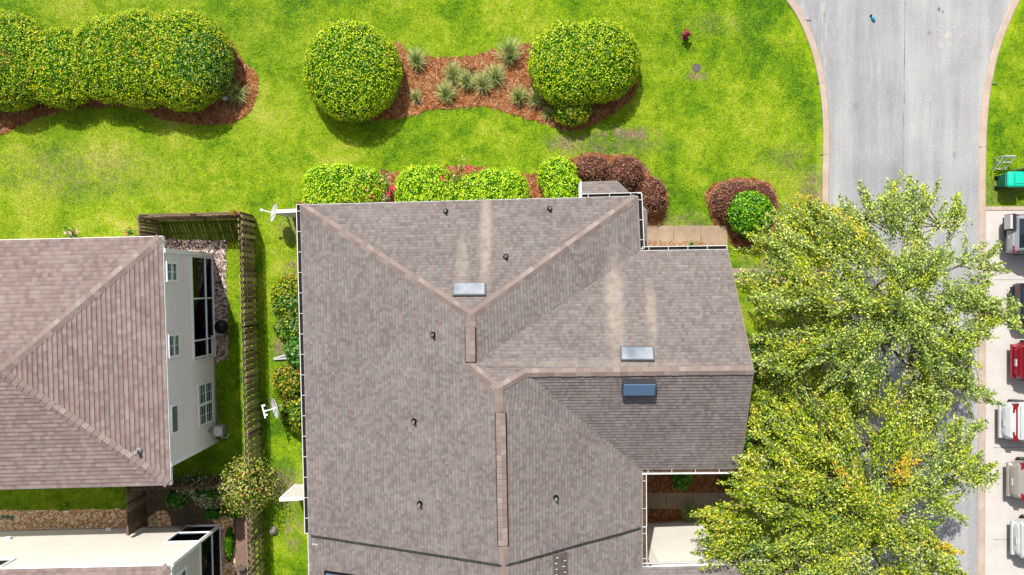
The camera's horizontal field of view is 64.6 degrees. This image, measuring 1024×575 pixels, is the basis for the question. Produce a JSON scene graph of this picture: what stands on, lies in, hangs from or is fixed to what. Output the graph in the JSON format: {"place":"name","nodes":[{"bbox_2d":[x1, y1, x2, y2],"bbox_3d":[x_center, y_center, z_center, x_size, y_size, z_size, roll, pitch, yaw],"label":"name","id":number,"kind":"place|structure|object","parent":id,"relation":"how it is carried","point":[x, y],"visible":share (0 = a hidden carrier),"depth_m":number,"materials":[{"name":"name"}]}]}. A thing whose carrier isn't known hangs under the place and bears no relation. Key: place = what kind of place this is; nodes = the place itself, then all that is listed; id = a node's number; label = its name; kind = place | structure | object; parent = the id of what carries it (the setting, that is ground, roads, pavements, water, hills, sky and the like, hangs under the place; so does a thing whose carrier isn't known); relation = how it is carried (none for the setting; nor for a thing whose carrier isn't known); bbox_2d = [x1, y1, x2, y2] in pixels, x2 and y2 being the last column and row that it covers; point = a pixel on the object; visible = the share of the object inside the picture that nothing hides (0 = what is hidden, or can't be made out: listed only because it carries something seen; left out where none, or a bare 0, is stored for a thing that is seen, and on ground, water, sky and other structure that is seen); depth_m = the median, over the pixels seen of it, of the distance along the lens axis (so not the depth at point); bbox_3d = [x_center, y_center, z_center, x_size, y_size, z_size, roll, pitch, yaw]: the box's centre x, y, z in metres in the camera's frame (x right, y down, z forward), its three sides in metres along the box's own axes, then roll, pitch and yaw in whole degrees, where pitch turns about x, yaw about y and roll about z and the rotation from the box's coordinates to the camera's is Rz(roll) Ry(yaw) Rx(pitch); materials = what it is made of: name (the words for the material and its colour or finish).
{"place":"outdoors","nodes":[
{"label":"outdoors","id":0,"kind":"place"},
{"bbox_2d":[0,0,1023,574],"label":"lawn","id":1,"kind":"structure","parent":0,"point":[134,164],"depth_m":38.00,"materials":[{"name":"green plant"}]},
{"bbox_2d":[61,225,78,237],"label":"flowering plant","id":2,"kind":"object","parent":1,"relation":"on","point":[71,232],"visible":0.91,"depth_m":37.48,"materials":[{"name":"green plant"}]},
{"bbox_2d":[0,508,146,529],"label":"gravel bed","id":3,"kind":"object","parent":1,"relation":"on","point":[58,519],"visible":0.59,"depth_m":37.97,"materials":[{"name":"gravel"}]},
{"bbox_2d":[0,234,217,489],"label":"neighbour house","id":4,"kind":"structure","parent":1,"relation":"on","point":[107,362],"depth_m":32.37,"materials":[{"name":"brown"}]},
{"bbox_2d":[165,261,177,281],"bbox_3d":[-14.051,-0.644,33.379,0.100,1.058,0.842,-2,90,0],"label":"window","id":5,"kind":"structure","parent":4,"relation":"in","point":[171,267],"depth_m":33.34,"materials":[{"name":"white plastic"}]},
{"bbox_2d":[168,333,180,358],"bbox_3d":[-13.964,2.395,33.398,0.100,1.096,0.975,-2,90,0],"label":"window","id":6,"kind":"structure","parent":4,"relation":"in","point":[173,339],"depth_m":33.36,"materials":[{"name":"white plastic"}]},
{"bbox_2d":[170,403,179,435],"bbox_3d":[-13.877,5.406,33.267,0.100,0.773,1.230,-2,90,0],"label":"window","id":7,"kind":"structure","parent":4,"relation":"in","point":[174,409],"depth_m":33.29,"materials":[{"name":"white plastic"}]},
{"bbox_2d":[197,380,213,427],"bbox_3d":[-13.882,5.239,36.658,0.100,1.741,1.917,-2,90,0],"label":"window","id":8,"kind":"structure","parent":4,"relation":"in","point":[205,394],"depth_m":36.61,"materials":[{"name":"white plastic"}]},
{"bbox_2d":[0,524,221,574],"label":"neighbour house","id":9,"kind":"structure","parent":1,"relation":"on","point":[169,550],"depth_m":34.98,"materials":[{"name":"white"}]},
{"bbox_2d":[0,558,15,566],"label":"window","id":10,"kind":"structure","parent":9,"relation":"in","point":[3,561],"depth_m":33.46,"materials":[{"name":"white plastic"}]},
{"bbox_2d":[176,566,186,574],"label":"window","id":11,"kind":"structure","parent":9,"relation":"in","point":[184,571],"depth_m":33.71,"materials":[{"name":"white plastic"}]},
{"bbox_2d":[121,226,135,236],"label":"flowering plant","id":12,"kind":"object","parent":1,"relation":"on","point":[130,233],"visible":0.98,"depth_m":37.50,"materials":[{"name":"green plant"}]},
{"bbox_2d":[0,32,258,133],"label":"mulch bed","id":13,"kind":"object","parent":1,"relation":"on","point":[203,112],"visible":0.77,"depth_m":37.97,"materials":[{"name":"brown wood"}]},
{"bbox_2d":[0,9,45,113],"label":"shrub","id":14,"kind":"object","parent":13,"relation":"on","point":[17,33],"visible":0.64,"depth_m":36.17,"materials":[{"name":"green plant"}]},
{"bbox_2d":[26,24,92,111],"bbox_3d":[-20.592,-10.062,36.979,3.795,2.228,3.848,0,90,0],"label":"shrub","id":15,"kind":"object","parent":13,"relation":"on","point":[55,82],"visible":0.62,"depth_m":36.31,"materials":[{"name":"green plant"}]},
{"bbox_2d":[68,5,237,112],"bbox_3d":[-16.455,-10.383,36.701,7.683,2.803,4.963,0,90,0],"label":"shrub","id":16,"kind":"object","parent":13,"relation":"on","point":[181,61],"visible":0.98,"depth_m":35.94,"materials":[{"name":"green plant"}]},
{"bbox_2d":[223,80,249,106],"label":"ornamental grass","id":17,"kind":"object","parent":13,"relation":"on","point":[235,92],"depth_m":37.64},
{"bbox_2d":[125,486,147,535],"bbox_3d":[-17.191,10.015,37.011,0.163,1.979,2.119,-1,90,0],"label":"wooden fence","id":18,"kind":"object","parent":1,"relation":"on","point":[138,519],"visible":0.85,"depth_m":36.81,"materials":[{"name":"wood"}]},
{"bbox_2d":[136,216,158,235],"bbox_3d":[-16.562,-1.618,37.010,0.163,1.980,3.140,-5,90,0],"label":"wooden fence","id":19,"kind":"object","parent":1,"relation":"on","point":[143,222],"visible":0.3,"depth_m":36.79,"materials":[{"name":"wood"}]},
{"bbox_2d":[144,510,171,526],"bbox_3d":[-16.431,10.999,37.995,1.837,0.050,1.086,0,90,0],"label":"gravel bed","id":20,"kind":"object","parent":1,"relation":"on","point":[160,518],"visible":0.66,"depth_m":37.97,"materials":[{"name":"gravel"}]},
{"bbox_2d":[124,476,259,489],"bbox_3d":[-14.559,8.931,37.011,5.547,1.979,0.190,0,90,0],"label":"wooden fence","id":21,"kind":"object","parent":1,"relation":"on","point":[188,485],"visible":0.58,"depth_m":36.31,"materials":[{"name":"wood"}]},
{"bbox_2d":[149,219,239,242],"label":"ground cover","id":22,"kind":"object","parent":1,"relation":"on","point":[218,229],"visible":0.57,"depth_m":37.99,"materials":[{"name":"plant"}]},
{"bbox_2d":[138,211,252,220],"bbox_3d":[-14.431,-3.262,37.011,4.562,1.979,0.163,-1,90,0],"label":"wooden fence","id":23,"kind":"object","parent":1,"relation":"on","point":[190,216],"visible":0.91,"depth_m":36.69,"materials":[{"name":"wood"}]},
{"bbox_2d":[139,489,253,574],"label":"soil bed","id":24,"kind":"object","parent":1,"relation":"on","point":[155,501],"visible":0.07,"depth_m":37.99,"materials":[{"name":"soil"}]},
{"bbox_2d":[164,489,187,510],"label":"shrub","id":25,"kind":"object","parent":24,"relation":"on","point":[173,500],"visible":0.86,"depth_m":37.33,"materials":[{"name":"green plant"}]},
{"bbox_2d":[176,510,198,530],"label":"shrub","id":26,"kind":"object","parent":24,"relation":"on","point":[186,519],"visible":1,"depth_m":37.31,"materials":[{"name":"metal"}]},
{"bbox_2d":[202,499,245,521],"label":"shrub","id":27,"kind":"object","parent":24,"relation":"on","point":[213,514],"visible":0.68,"depth_m":37.53,"materials":[{"name":"green plant"}]},
{"bbox_2d":[165,238,228,365],"bbox_3d":[-15.115,0.698,37.995,3.681,0.050,6.006,0,90,0],"label":"gravel bed","id":28,"kind":"object","parent":1,"relation":"on","point":[217,249],"visible":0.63,"depth_m":37.97,"materials":[{"name":"gravel"}]},
{"bbox_2d":[218,337,224,345],"bbox_3d":[-13.615,2.519,37.970,0.340,0.060,0.400,0,90,0],"label":"paver","id":29,"kind":"object","parent":28,"relation":"on","point":[221,341],"visible":1,"depth_m":37.94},
{"bbox_2d":[214,320,231,333],"bbox_3d":[-13.366,1.810,37.462,0.660,1.083,0.653,0,90,0],"label":"kettle grill","id":30,"kind":"object","parent":28,"relation":"on","point":[221,326],"visible":1,"depth_m":37.04,"materials":[{"name":"black metal"}]},
{"bbox_2d":[176,469,233,508],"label":"shrub","id":31,"kind":"object","parent":1,"relation":"on","point":[210,495],"visible":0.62,"depth_m":36.71,"materials":[{"name":"green plant"}]},
{"bbox_2d":[212,423,228,437],"bbox_3d":[-13.529,6.715,37.608,0.578,0.699,0.698,0,90,0],"label":"air conditioner","id":32,"kind":"object","parent":1,"relation":"on","point":[220,429],"visible":1,"depth_m":37.28,"materials":[{"name":"grey metal"}]},
{"bbox_2d":[211,510,251,574],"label":"gravel bed","id":33,"kind":"object","parent":1,"relation":"on","point":[228,568],"visible":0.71,"depth_m":37.97,"materials":[{"name":"gravel"}]},
{"bbox_2d":[224,525,235,562],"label":"shrub","id":34,"kind":"object","parent":33,"relation":"on","point":[229,548],"visible":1,"depth_m":37.67,"materials":[{"name":"green plant"}]},
{"bbox_2d":[235,517,248,574],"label":"brick path","id":35,"kind":"structure","parent":1,"relation":"on","point":[241,558],"depth_m":37.96,"materials":[{"name":"brick"}]},
{"bbox_2d":[234,564,247,574],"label":"garden chair","id":36,"kind":"object","parent":35,"relation":"on","point":[239,567],"visible":0.8,"depth_m":37.57,"materials":[{"name":"wood"}]},
{"bbox_2d":[217,447,280,518],"bbox_3d":[-11.999,8.942,36.649,2.813,2.970,2.991,0,90,0],"label":"shrub","id":37,"kind":"object","parent":1,"relation":"on","point":[255,490],"visible":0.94,"depth_m":36.19,"materials":[{"name":"green plant"}]},
{"bbox_2d":[238,214,264,574],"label":"wooden fence","id":38,"kind":"object","parent":1,"relation":"on","point":[248,290],"visible":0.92,"depth_m":36.81,"materials":[{"name":"wood"}]},
{"bbox_2d":[269,526,277,534],"bbox_3d":[-11.180,11.398,37.864,0.435,0.372,0.413,0,90,0],"label":"boulder","id":39,"kind":"object","parent":1,"relation":"on","point":[273,530],"visible":1,"depth_m":37.80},
{"bbox_2d":[261,398,285,417],"bbox_3d":[-10.730,5.401,36.871,0.807,2.258,0.899,0,90,0],"label":"satellite dish","id":40,"kind":"object","parent":1,"relation":"on","point":[274,408],"visible":0.97,"depth_m":36.19,"materials":[{"name":"white metal"}]},
{"bbox_2d":[274,355,285,359],"bbox_3d":[-10.808,3.249,37.923,0.737,0.155,0.280,-3,90,0],"label":"splash block","id":41,"kind":"object","parent":1,"relation":"on","point":[281,357],"depth_m":37.88,"materials":[{"name":"white concrete"}]},
{"bbox_2d":[269,274,298,343],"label":"shrub","id":42,"kind":"object","parent":1,"relation":"on","point":[283,298],"visible":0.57,"depth_m":36.74,"materials":[{"name":"green plant"}]},
{"bbox_2d":[276,209,295,217],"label":"privacy wall","id":43,"kind":"structure","parent":1,"relation":"on","point":[290,213],"depth_m":35.59,"materials":[{"name":"beige"}]},
{"bbox_2d":[260,204,286,221],"bbox_3d":[-10.830,-3.436,37.110,0.735,1.780,0.786,-41,90,0],"label":"satellite dish","id":44,"kind":"object","parent":43,"relation":"attached to","point":[273,212],"visible":0.95,"depth_m":36.68,"materials":[{"name":"white metal"}]},
{"bbox_2d":[272,363,300,401],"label":"shrub","id":45,"kind":"object","parent":1,"relation":"on","point":[286,383],"visible":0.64,"depth_m":36.85,"materials":[{"name":"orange plant"}]},
{"bbox_2d":[279,396,301,436],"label":"shrub","id":46,"kind":"object","parent":1,"relation":"on","point":[290,414],"visible":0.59,"depth_m":36.91,"materials":[{"name":"green plant"}]},
{"bbox_2d":[282,335,299,369],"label":"shrub","id":47,"kind":"object","parent":1,"relation":"on","point":[292,352],"visible":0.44,"depth_m":36.61,"materials":[{"name":"green plant"}]},
{"bbox_2d":[279,484,303,500],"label":"privacy wall","id":48,"kind":"structure","parent":1,"relation":"on","point":[294,492],"depth_m":36.08,"materials":[{"name":"beige"}]},
{"bbox_2d":[0,27,777,537],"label":"pine straw","id":49,"kind":"object","parent":1,"relation":"on","point":[432,103],"visible":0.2,"depth_m":37.95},
{"bbox_2d":[343,41,638,130],"bbox_3d":[-1.060,-9.575,37.995,13.998,0.050,4.495,0,90,0],"label":"mulch bed","id":50,"kind":"object","parent":1,"relation":"on","point":[507,101],"visible":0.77,"depth_m":37.97,"materials":[{"name":"brown wood"}]},
{"bbox_2d":[301,16,403,122],"bbox_3d":[-7.297,-9.897,36.763,4.762,2.577,4.811,0,90,0],"label":"shrub","id":51,"kind":"object","parent":50,"relation":"on","point":[352,70],"visible":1,"depth_m":36.02,"materials":[{"name":"green plant"}]},
{"bbox_2d":[409,87,422,104],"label":"ornamental grass","id":52,"kind":"object","parent":50,"relation":"on","point":[414,95],"depth_m":37.73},
{"bbox_2d":[405,45,431,73],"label":"ornamental grass","id":53,"kind":"object","parent":50,"relation":"on","point":[417,59],"depth_m":37.59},
{"bbox_2d":[431,77,459,104],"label":"ornamental grass","id":54,"kind":"object","parent":50,"relation":"on","point":[446,93],"depth_m":37.62,"materials":[{"name":"plant"}]},
{"bbox_2d":[441,60,464,85],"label":"ornamental grass","id":55,"kind":"object","parent":50,"relation":"on","point":[453,71],"depth_m":37.61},
{"bbox_2d":[454,68,476,89],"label":"ornamental grass","id":56,"kind":"object","parent":50,"relation":"on","point":[466,79],"depth_m":37.59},
{"bbox_2d":[469,68,494,94],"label":"ornamental grass","id":57,"kind":"object","parent":50,"relation":"on","point":[481,82],"depth_m":37.63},
{"bbox_2d":[482,60,506,87],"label":"ornamental grass","id":58,"kind":"object","parent":50,"relation":"on","point":[495,74],"depth_m":37.61,"materials":[{"name":"plant"}]},
{"bbox_2d":[492,34,527,66],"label":"ornamental grass","id":59,"kind":"object","parent":50,"relation":"on","point":[509,51],"depth_m":37.50,"materials":[{"name":"plant"}]},
{"bbox_2d":[508,82,528,105],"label":"ornamental grass","id":60,"kind":"object","parent":50,"relation":"on","point":[518,96],"depth_m":37.60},
{"bbox_2d":[526,88,546,108],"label":"ornamental grass","id":61,"kind":"object","parent":50,"relation":"on","point":[535,99],"depth_m":37.60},
{"bbox_2d":[540,105,551,120],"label":"ornamental grass","id":62,"kind":"object","parent":50,"relation":"on","point":[548,114],"depth_m":37.75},
{"bbox_2d":[549,101,593,128],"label":"shrub","id":63,"kind":"object","parent":50,"relation":"on","point":[575,115],"visible":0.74,"depth_m":37.06,"materials":[{"name":"green plant"}]},
{"bbox_2d":[525,17,643,108],"bbox_3d":[3.273,-10.215,36.847,5.374,2.625,4.347,0,90,0],"label":"shrub","id":64,"kind":"object","parent":50,"relation":"on","point":[576,63],"visible":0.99,"depth_m":36.05,"materials":[{"name":"green plant"}]},
{"bbox_2d":[382,153,667,225],"bbox_3d":[-1.371,-3.666,37.995,17.351,0.050,5.322,0,90,0],"label":"mulch bed","id":65,"kind":"object","parent":1,"relation":"on","point":[574,159],"visible":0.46,"depth_m":37.97,"materials":[{"name":"brown wood"}]},
{"bbox_2d":[300,160,390,203],"bbox_3d":[-7.679,-4.378,37.180,4.093,1.779,2.956,0,90,0],"label":"shrub","id":66,"kind":"object","parent":65,"relation":"on","point":[327,183],"visible":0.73,"depth_m":36.65,"materials":[{"name":"green plant"}]},
{"bbox_2d":[366,168,394,202],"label":"flowering shrub","id":67,"kind":"object","parent":65,"relation":"on","point":[391,189],"visible":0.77,"depth_m":36.77,"materials":[{"name":"red plant"}]},
{"bbox_2d":[393,163,461,201],"bbox_3d":[-3.709,-4.429,37.229,3.783,1.837,2.721,0,90,0],"label":"shrub","id":68,"kind":"object","parent":65,"relation":"on","point":[415,183],"visible":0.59,"depth_m":36.67,"materials":[{"name":"green plant"}]},
{"bbox_2d":[439,153,472,187],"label":"flowering shrub","id":69,"kind":"object","parent":65,"relation":"on","point":[456,176],"visible":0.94,"depth_m":36.80,"materials":[{"name":"green plant"}]},
{"bbox_2d":[457,166,531,199],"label":"shrub","id":70,"kind":"object","parent":65,"relation":"on","point":[493,183],"visible":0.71,"depth_m":36.70,"materials":[{"name":"green plant"}]},
{"bbox_2d":[536,154,581,197],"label":"shrub","id":71,"kind":"object","parent":65,"relation":"on","point":[559,178],"visible":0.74,"depth_m":36.75,"materials":[{"name":"green plant"}]},
{"bbox_2d":[575,153,610,181],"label":"shrub","id":72,"kind":"object","parent":65,"relation":"on","point":[590,168],"visible":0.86,"depth_m":36.89,"materials":[{"name":"red plant"}]},
{"bbox_2d":[607,152,646,190],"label":"shrub","id":73,"kind":"object","parent":65,"relation":"on","point":[627,173],"visible":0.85,"depth_m":36.80,"materials":[{"name":"red plant"}]},
{"bbox_2d":[634,176,669,215],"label":"shrub","id":74,"kind":"object","parent":65,"relation":"on","point":[654,193],"visible":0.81,"depth_m":36.88,"materials":[{"name":"red plant"}]},
{"bbox_2d":[296,181,772,574],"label":"townhouse","id":75,"kind":"structure","parent":1,"relation":"on","point":[540,386],"depth_m":31.33,"materials":[{"name":"brown"}]},
{"bbox_2d":[681,29,691,40],"bbox_3d":[8.096,-11.790,37.605,0.480,0.790,0.400,0,90,0],"label":"fire hydrant","id":76,"kind":"object","parent":1,"relation":"on","point":[685,35],"visible":1,"depth_m":37.51,"materials":[{"name":"red paint"}]},
{"bbox_2d":[647,226,726,245],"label":"concrete walk","id":77,"kind":"structure","parent":1,"relation":"on","point":[712,235],"depth_m":37.95,"materials":[{"name":"concrete"}]},
{"bbox_2d":[647,474,732,538],"bbox_3d":[7.628,9.886,37.995,5.942,0.050,5.011,0,90,0],"label":"mulch bed","id":78,"kind":"object","parent":1,"relation":"on","point":[692,491],"visible":0.09,"depth_m":37.97,"materials":[{"name":"brown wood"}]},
{"bbox_2d":[671,474,695,491],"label":"shrub","id":79,"kind":"object","parent":78,"relation":"on","point":[682,482],"visible":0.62,"depth_m":37.20,"materials":[{"name":"green plant"}]},
{"bbox_2d":[676,499,702,522],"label":"ornamental grass","id":80,"kind":"object","parent":78,"relation":"on","point":[688,509],"depth_m":37.65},
{"bbox_2d":[718,474,736,489],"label":"shrub","id":81,"kind":"object","parent":78,"relation":"on","point":[723,477],"visible":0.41,"depth_m":37.02,"materials":[{"name":"green plant"}]},
{"bbox_2d":[692,64,700,71],"bbox_3d":[8.654,-10.308,38.008,0.400,0.085,0.400,0,90,0],"label":"valve cover","id":82,"kind":"object","parent":1,"relation":"on","point":[696,68],"visible":1,"depth_m":37.98,"materials":[{"name":"metal"}]},
{"bbox_2d":[647,492,777,508],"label":"concrete walk","id":83,"kind":"structure","parent":1,"relation":"on","point":[665,500],"depth_m":37.95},
{"bbox_2d":[705,177,776,247],"bbox_3d":[10.758,-3.487,37.995,3.423,0.050,3.356,0,90,0],"label":"mulch bed","id":84,"kind":"object","parent":1,"relation":"on","point":[729,235],"visible":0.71,"depth_m":37.97,"materials":[{"name":"brown wood"}]},
{"bbox_2d":[708,178,779,223],"bbox_3d":[10.717,-3.995,37.444,3.469,1.445,2.282,10,90,0],"label":"shrub","id":85,"kind":"object","parent":84,"relation":"on","point":[723,195],"visible":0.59,"depth_m":37.23,"materials":[{"name":"red plant"}]},
{"bbox_2d":[725,189,775,237],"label":"shrub","id":86,"kind":"object","parent":84,"relation":"on","point":[747,210],"visible":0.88,"depth_m":36.54,"materials":[{"name":"green plant"}]},
{"bbox_2d":[743,428,769,473],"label":"shrub","id":87,"kind":"object","parent":1,"relation":"on","point":[751,439],"visible":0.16,"depth_m":37.09,"materials":[{"name":"green plant"}]},
{"bbox_2d":[750,399,768,427],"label":"shrub","id":88,"kind":"object","parent":1,"relation":"on","point":[757,407],"visible":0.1,"depth_m":37.32,"materials":[{"name":"green plant"}]},
{"bbox_2d":[750,337,776,397],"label":"shrub","id":89,"kind":"object","parent":1,"relation":"on","point":[756,345],"visible":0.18,"depth_m":37.22,"materials":[{"name":"green plant"}]},
{"bbox_2d":[732,268,820,282],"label":"concrete walk","id":90,"kind":"structure","parent":1,"relation":"on","point":[735,270],"depth_m":37.95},
{"bbox_2d":[688,339,1001,574],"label":"shade tree","id":91,"kind":"object","parent":1,"relation":"on","point":[806,466],"visible":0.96,"depth_m":31.52,"materials":[{"name":"green plant"}]},
{"bbox_2d":[728,170,1023,420],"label":"shade tree","id":92,"kind":"object","parent":1,"relation":"on","point":[849,234],"visible":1,"depth_m":31.21,"materials":[{"name":"green plant"}]},
{"bbox_2d":[990,155,1015,172],"bbox_3d":[22.728,-5.726,37.575,0.949,0.873,0.699,0,90,0],"label":"folding frame","id":93,"kind":"object","parent":1,"relation":"on","point":[1010,156],"visible":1,"depth_m":37.48,"materials":[{"name":"white metal"}]},
{"bbox_2d":[986,206,1023,209],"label":"apron kerb","id":94,"kind":"structure","parent":1,"relation":"on","point":[1004,207],"depth_m":37.95,"materials":[{"name":"beige concrete"}]},
{"bbox_2d":[995,172,1023,187],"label":"wheelie bin","id":95,"kind":"object","parent":1,"relation":"on","point":[1011,179],"visible":1,"depth_m":36.94,"materials":[{"name":"teal plastic"}]},
{"bbox_2d":[795,0,1011,574],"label":"road","id":96,"kind":"structure","parent":0,"point":[870,83],"depth_m":37.99,"materials":[{"name":"asphalt"}]},
{"bbox_2d":[786,0,830,539],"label":"kerb","id":97,"kind":"structure","parent":96,"relation":"on","point":[795,8],"depth_m":37.93,"materials":[{"name":"beige concrete"}]},
{"bbox_2d":[824,0,930,553],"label":"road seam","id":98,"kind":"object","parent":96,"relation":"on","point":[903,127],"visible":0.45,"depth_m":37.99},
{"bbox_2d":[977,0,1019,574],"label":"kerb","id":99,"kind":"structure","parent":96,"relation":"on","point":[1009,13],"depth_m":37.93,"materials":[{"name":"beige concrete"}]},
{"bbox_2d":[985,210,1023,574],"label":"parking apron","id":100,"kind":"object","parent":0,"point":[1002,510],"visible":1,"depth_m":37.99,"materials":[{"name":"concrete"}]},
{"bbox_2d":[994,279,1023,539],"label":"apron joint","id":101,"kind":"object","parent":100,"relation":"on","point":[1007,447],"visible":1,"depth_m":37.98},
{"bbox_2d":[998,399,1023,441],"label":"parked car","id":102,"kind":"object","parent":100,"relation":"on","point":[1011,421],"visible":1,"depth_m":37.05,"materials":[{"name":"white paint"}]},
{"bbox_2d":[1003,214,1023,254],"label":"parked car","id":103,"kind":"object","parent":100,"relation":"on","point":[1013,233],"visible":1,"depth_m":36.94,"materials":[{"name":"silver metal"}]},
{"bbox_2d":[1006,457,1023,499],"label":"parked car","id":104,"kind":"object","parent":100,"relation":"on","point":[1015,478],"visible":1,"depth_m":37.16,"materials":[{"name":"beige paint"}]},
{"bbox_2d":[1010,514,1023,557],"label":"parked car","id":105,"kind":"object","parent":100,"relation":"on","point":[1016,536],"visible":1,"depth_m":37.23,"materials":[{"name":"white paint"}]},
{"bbox_2d":[1010,340,1023,380],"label":"parked car","id":106,"kind":"object","parent":100,"relation":"on","point":[1017,360],"visible":1,"depth_m":37.23,"materials":[{"name":"red paint"}]},
{"bbox_2d":[1010,283,1023,323],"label":"parked car","id":107,"kind":"object","parent":100,"relation":"on","point":[1017,289],"visible":0.58,"depth_m":37.01,"materials":[{"name":"blue paint"}]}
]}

